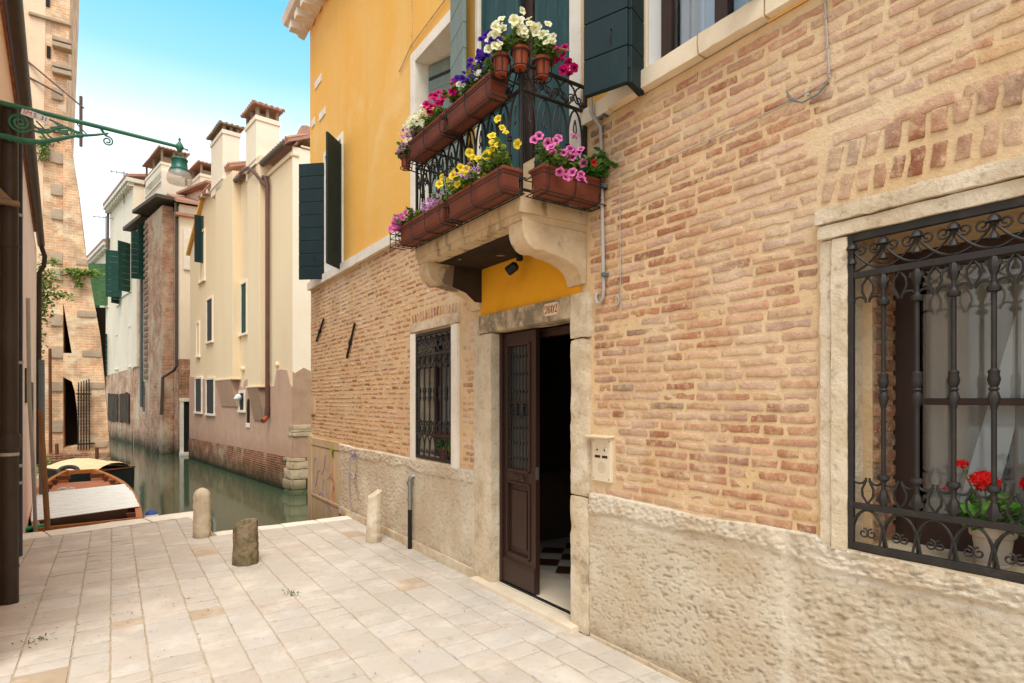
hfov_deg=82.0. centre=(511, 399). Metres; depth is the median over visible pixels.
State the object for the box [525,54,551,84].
flower pot
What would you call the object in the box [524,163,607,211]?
flower box
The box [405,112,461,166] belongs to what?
flower box
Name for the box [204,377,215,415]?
window
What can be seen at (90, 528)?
quay kerb
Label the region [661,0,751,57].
window
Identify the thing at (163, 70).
sky
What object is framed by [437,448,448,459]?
flower pot
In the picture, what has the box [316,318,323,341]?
wall anchor
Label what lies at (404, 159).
flower pot
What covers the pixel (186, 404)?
water door
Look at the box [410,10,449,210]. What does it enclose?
window frame
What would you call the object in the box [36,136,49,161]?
shrub
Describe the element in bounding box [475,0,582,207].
window frame
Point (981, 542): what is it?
flower pot
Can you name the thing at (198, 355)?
window
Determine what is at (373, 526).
bollard
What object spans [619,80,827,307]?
wall cable
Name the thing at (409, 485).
vent pipe
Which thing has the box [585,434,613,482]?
intercom
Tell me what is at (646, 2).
window frame
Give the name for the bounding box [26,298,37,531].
wall pipe
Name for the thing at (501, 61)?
flower pot
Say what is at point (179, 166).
street lamp
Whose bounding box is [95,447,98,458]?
mooring pole
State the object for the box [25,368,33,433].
window
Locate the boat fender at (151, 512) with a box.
[144,509,158,517]
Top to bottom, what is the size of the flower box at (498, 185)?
0.166 m
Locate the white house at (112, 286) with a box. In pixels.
[87,145,210,443]
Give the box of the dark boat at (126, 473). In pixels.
[38,458,134,486]
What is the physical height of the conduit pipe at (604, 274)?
1.475 m
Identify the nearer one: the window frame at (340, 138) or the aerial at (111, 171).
the window frame at (340, 138)
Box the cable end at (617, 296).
[613,294,619,306]
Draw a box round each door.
[184,402,188,451]
[502,329,539,593]
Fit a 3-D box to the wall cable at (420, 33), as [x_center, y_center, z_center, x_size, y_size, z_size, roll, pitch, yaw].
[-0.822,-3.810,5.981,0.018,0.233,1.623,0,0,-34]
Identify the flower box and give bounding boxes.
[396,201,461,249]
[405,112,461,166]
[442,71,512,138]
[443,165,525,224]
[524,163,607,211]
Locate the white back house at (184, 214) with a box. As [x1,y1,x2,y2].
[167,193,198,455]
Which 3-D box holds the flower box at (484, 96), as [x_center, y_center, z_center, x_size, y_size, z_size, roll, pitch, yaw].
[-0.250,-1.992,4.012,0.177,0.166,0.663,0,0,-34]
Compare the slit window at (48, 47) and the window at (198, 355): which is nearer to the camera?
the slit window at (48, 47)
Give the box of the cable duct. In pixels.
[19,117,22,556]
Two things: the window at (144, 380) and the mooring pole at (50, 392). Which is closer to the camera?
the mooring pole at (50, 392)
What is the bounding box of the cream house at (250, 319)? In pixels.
[186,100,310,492]
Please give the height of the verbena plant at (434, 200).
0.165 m
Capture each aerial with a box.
[92,215,112,245]
[110,169,125,203]
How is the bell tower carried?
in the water
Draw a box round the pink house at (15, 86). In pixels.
[0,0,46,533]
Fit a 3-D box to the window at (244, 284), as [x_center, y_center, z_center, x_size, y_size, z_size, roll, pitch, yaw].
[-8.672,-2.950,19.111,0.180,1.780,0.830,0,0,-40]
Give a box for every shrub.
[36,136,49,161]
[37,453,53,476]
[51,266,104,290]
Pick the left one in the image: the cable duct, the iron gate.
the cable duct
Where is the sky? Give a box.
[73,0,309,254]
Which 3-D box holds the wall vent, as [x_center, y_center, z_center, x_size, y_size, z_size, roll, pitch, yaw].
[-8.950,-0.058,19.270,0.223,0.238,0.234,0,0,8]
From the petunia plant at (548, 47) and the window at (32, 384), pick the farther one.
the window at (32, 384)
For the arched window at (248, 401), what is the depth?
18.66 m
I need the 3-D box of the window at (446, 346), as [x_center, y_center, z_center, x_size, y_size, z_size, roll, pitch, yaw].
[-0.586,-0.035,6.110,0.101,1.310,0.790,0,0,-34]
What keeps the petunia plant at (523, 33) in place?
on the flower pot at (520, 54)
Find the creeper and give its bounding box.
[37,254,74,357]
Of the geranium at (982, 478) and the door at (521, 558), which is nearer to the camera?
the geranium at (982, 478)
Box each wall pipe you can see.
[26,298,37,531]
[38,360,44,494]
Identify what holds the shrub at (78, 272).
attached to the bell tower
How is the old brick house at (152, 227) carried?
on the water
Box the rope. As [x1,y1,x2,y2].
[56,487,74,490]
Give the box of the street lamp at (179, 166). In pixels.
[0,100,190,175]
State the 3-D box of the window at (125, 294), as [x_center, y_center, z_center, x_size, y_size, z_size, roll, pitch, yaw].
[-22.548,-7.505,34.502,0.180,2.770,2.460,0,0,-44]
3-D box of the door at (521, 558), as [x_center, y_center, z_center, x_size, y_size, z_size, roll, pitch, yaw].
[0.056,0.494,4.866,0.084,2.103,0.479,0,0,-34]
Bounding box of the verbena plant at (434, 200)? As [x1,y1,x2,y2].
[413,190,447,216]
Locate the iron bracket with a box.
[28,61,83,146]
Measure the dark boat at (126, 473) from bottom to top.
0.785 m
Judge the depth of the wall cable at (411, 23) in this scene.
6.39 m
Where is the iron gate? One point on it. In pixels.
(86, 420)
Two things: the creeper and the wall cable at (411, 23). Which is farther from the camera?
the creeper
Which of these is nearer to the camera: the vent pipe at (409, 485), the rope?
the vent pipe at (409, 485)
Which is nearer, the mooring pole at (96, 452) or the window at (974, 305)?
the window at (974, 305)
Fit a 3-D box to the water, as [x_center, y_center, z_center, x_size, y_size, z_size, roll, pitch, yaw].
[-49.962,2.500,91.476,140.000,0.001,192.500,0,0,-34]
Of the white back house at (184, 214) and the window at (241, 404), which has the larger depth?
the white back house at (184, 214)
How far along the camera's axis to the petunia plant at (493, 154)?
3.79 m
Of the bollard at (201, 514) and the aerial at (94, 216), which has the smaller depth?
the bollard at (201, 514)
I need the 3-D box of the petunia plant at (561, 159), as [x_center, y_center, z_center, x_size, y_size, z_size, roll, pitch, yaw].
[0.305,-1.525,3.713,0.304,0.385,0.437,0,0,43]
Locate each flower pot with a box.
[400,154,422,174]
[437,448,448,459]
[491,51,516,84]
[510,44,529,78]
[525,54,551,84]
[968,527,1017,569]
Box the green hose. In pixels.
[25,524,43,531]
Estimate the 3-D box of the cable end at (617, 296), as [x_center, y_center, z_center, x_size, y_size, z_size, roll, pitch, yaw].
[0.680,-0.640,3.802,0.028,0.087,0.058,0,0,-34]
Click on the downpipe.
(10, 441)
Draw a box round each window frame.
[183,229,191,269]
[323,131,342,272]
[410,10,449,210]
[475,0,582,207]
[643,0,648,67]
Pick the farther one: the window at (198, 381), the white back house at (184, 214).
the white back house at (184, 214)
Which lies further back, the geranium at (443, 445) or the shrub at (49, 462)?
the shrub at (49, 462)
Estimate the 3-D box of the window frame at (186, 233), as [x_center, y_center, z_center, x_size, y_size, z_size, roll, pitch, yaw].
[-14.521,-6.700,26.370,0.330,1.800,0.090,0,0,-34]
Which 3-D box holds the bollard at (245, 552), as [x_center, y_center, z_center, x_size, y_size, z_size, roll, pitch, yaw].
[-2.601,1.388,5.751,0.233,0.426,0.233,0,0,35]
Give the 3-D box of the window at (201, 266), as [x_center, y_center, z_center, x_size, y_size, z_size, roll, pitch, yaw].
[-12.268,-5.655,23.358,0.180,2.070,1.060,0,0,-40]
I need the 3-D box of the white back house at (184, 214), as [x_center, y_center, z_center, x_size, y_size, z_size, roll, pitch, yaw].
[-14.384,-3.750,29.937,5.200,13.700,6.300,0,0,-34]
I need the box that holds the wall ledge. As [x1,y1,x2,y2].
[0,188,19,206]
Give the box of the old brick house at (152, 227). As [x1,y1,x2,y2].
[123,180,209,453]
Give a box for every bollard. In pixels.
[193,488,210,538]
[232,518,258,566]
[365,489,381,542]
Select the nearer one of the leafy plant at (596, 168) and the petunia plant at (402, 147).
the leafy plant at (596, 168)
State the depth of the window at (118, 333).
36.26 m
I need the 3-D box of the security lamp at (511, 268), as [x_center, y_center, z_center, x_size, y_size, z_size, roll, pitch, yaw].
[0.017,-1.050,4.539,0.150,0.183,0.081,0,0,19]
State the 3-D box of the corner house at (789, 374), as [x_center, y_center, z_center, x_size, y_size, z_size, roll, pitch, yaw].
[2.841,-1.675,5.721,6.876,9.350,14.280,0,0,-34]
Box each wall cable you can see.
[399,0,444,71]
[411,0,411,47]
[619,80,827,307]
[786,82,828,102]
[824,0,830,78]
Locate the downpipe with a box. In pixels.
[0,105,21,605]
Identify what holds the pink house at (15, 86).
on the pavement
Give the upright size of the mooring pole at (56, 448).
2.102 m
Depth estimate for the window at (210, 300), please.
22.35 m
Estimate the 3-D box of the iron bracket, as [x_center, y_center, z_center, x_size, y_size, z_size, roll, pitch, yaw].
[-14.540,-9.425,18.754,1.738,2.690,0.192,0,0,-8]
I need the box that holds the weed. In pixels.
[12,632,56,647]
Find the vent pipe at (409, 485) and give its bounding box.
[407,474,414,548]
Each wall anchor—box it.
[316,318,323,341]
[346,323,355,358]
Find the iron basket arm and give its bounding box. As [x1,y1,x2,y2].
[389,231,411,249]
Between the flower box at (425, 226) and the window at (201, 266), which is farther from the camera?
the window at (201, 266)
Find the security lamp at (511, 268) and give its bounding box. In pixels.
[505,252,522,274]
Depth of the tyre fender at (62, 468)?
15.81 m
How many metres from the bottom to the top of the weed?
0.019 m
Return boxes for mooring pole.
[38,409,50,530]
[48,349,51,453]
[55,444,58,459]
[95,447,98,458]
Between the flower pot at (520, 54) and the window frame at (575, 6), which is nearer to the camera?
the flower pot at (520, 54)
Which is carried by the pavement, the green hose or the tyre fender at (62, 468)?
the green hose
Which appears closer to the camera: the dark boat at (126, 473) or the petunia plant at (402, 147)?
the petunia plant at (402, 147)
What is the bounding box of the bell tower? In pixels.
[23,0,110,477]
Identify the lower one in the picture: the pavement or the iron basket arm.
the pavement
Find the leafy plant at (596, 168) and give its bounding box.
[572,147,618,178]
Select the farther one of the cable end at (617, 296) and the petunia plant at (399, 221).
the petunia plant at (399, 221)
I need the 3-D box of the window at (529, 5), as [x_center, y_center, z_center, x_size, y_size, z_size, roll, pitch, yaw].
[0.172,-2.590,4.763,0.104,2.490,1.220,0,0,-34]
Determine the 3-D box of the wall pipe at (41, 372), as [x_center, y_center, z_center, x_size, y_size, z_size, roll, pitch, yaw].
[-9.513,0.700,11.914,0.096,3.000,0.102,0,0,33]
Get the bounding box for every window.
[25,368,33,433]
[47,46,50,58]
[114,333,118,369]
[121,244,130,296]
[127,325,131,367]
[143,380,144,412]
[193,376,202,413]
[194,321,200,357]
[197,228,205,284]
[204,295,213,343]
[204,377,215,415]
[237,390,245,412]
[238,279,247,336]
[246,398,249,427]
[435,333,449,457]
[521,0,534,163]
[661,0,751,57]
[893,232,1023,561]
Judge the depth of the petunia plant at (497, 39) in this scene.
3.62 m
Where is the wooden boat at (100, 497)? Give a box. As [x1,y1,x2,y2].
[30,469,142,531]
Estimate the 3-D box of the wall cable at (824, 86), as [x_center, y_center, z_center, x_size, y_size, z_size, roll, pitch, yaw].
[1.373,-1.444,2.759,0.034,0.116,0.220,0,0,-29]
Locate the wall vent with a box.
[234,394,240,400]
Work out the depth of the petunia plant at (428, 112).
4.42 m
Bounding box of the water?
[33,438,307,531]
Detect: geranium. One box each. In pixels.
[432,432,448,449]
[941,459,1023,534]
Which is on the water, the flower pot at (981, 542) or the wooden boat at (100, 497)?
the wooden boat at (100, 497)
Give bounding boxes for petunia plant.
[388,207,420,231]
[395,138,410,158]
[399,90,445,138]
[435,115,521,199]
[440,31,494,102]
[484,16,514,57]
[508,6,541,51]
[529,131,594,182]
[531,21,578,76]
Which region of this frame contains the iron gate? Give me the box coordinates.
[76,379,94,449]
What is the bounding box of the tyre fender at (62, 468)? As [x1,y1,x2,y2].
[57,465,79,476]
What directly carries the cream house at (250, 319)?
on the water
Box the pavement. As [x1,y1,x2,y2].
[0,518,680,682]
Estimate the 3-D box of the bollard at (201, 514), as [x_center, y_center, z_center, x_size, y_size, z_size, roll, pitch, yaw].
[-3.610,1.316,6.856,0.178,0.571,0.180,0,0,34]
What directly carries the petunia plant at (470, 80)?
in the flower box at (484, 96)
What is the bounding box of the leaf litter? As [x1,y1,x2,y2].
[24,539,464,674]
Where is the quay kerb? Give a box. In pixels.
[23,511,351,539]
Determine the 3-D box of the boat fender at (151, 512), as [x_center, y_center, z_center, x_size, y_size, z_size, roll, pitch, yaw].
[-6.376,2.100,10.415,0.230,0.300,0.230,0,0,-34]
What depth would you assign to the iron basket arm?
5.02 m
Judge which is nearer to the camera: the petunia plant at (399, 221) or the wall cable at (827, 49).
the wall cable at (827, 49)
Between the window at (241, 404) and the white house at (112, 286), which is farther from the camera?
the white house at (112, 286)
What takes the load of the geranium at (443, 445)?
in the flower pot at (443, 450)
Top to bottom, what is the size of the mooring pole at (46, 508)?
3.355 m
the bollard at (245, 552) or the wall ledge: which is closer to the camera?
the wall ledge
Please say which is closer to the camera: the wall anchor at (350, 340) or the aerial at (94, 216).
the wall anchor at (350, 340)
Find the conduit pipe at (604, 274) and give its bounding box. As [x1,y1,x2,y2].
[589,97,608,304]
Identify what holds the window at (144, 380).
in the old brick house at (152, 227)
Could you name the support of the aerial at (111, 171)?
attached to the white house at (112, 286)
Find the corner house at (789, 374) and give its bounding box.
[281,0,1023,682]

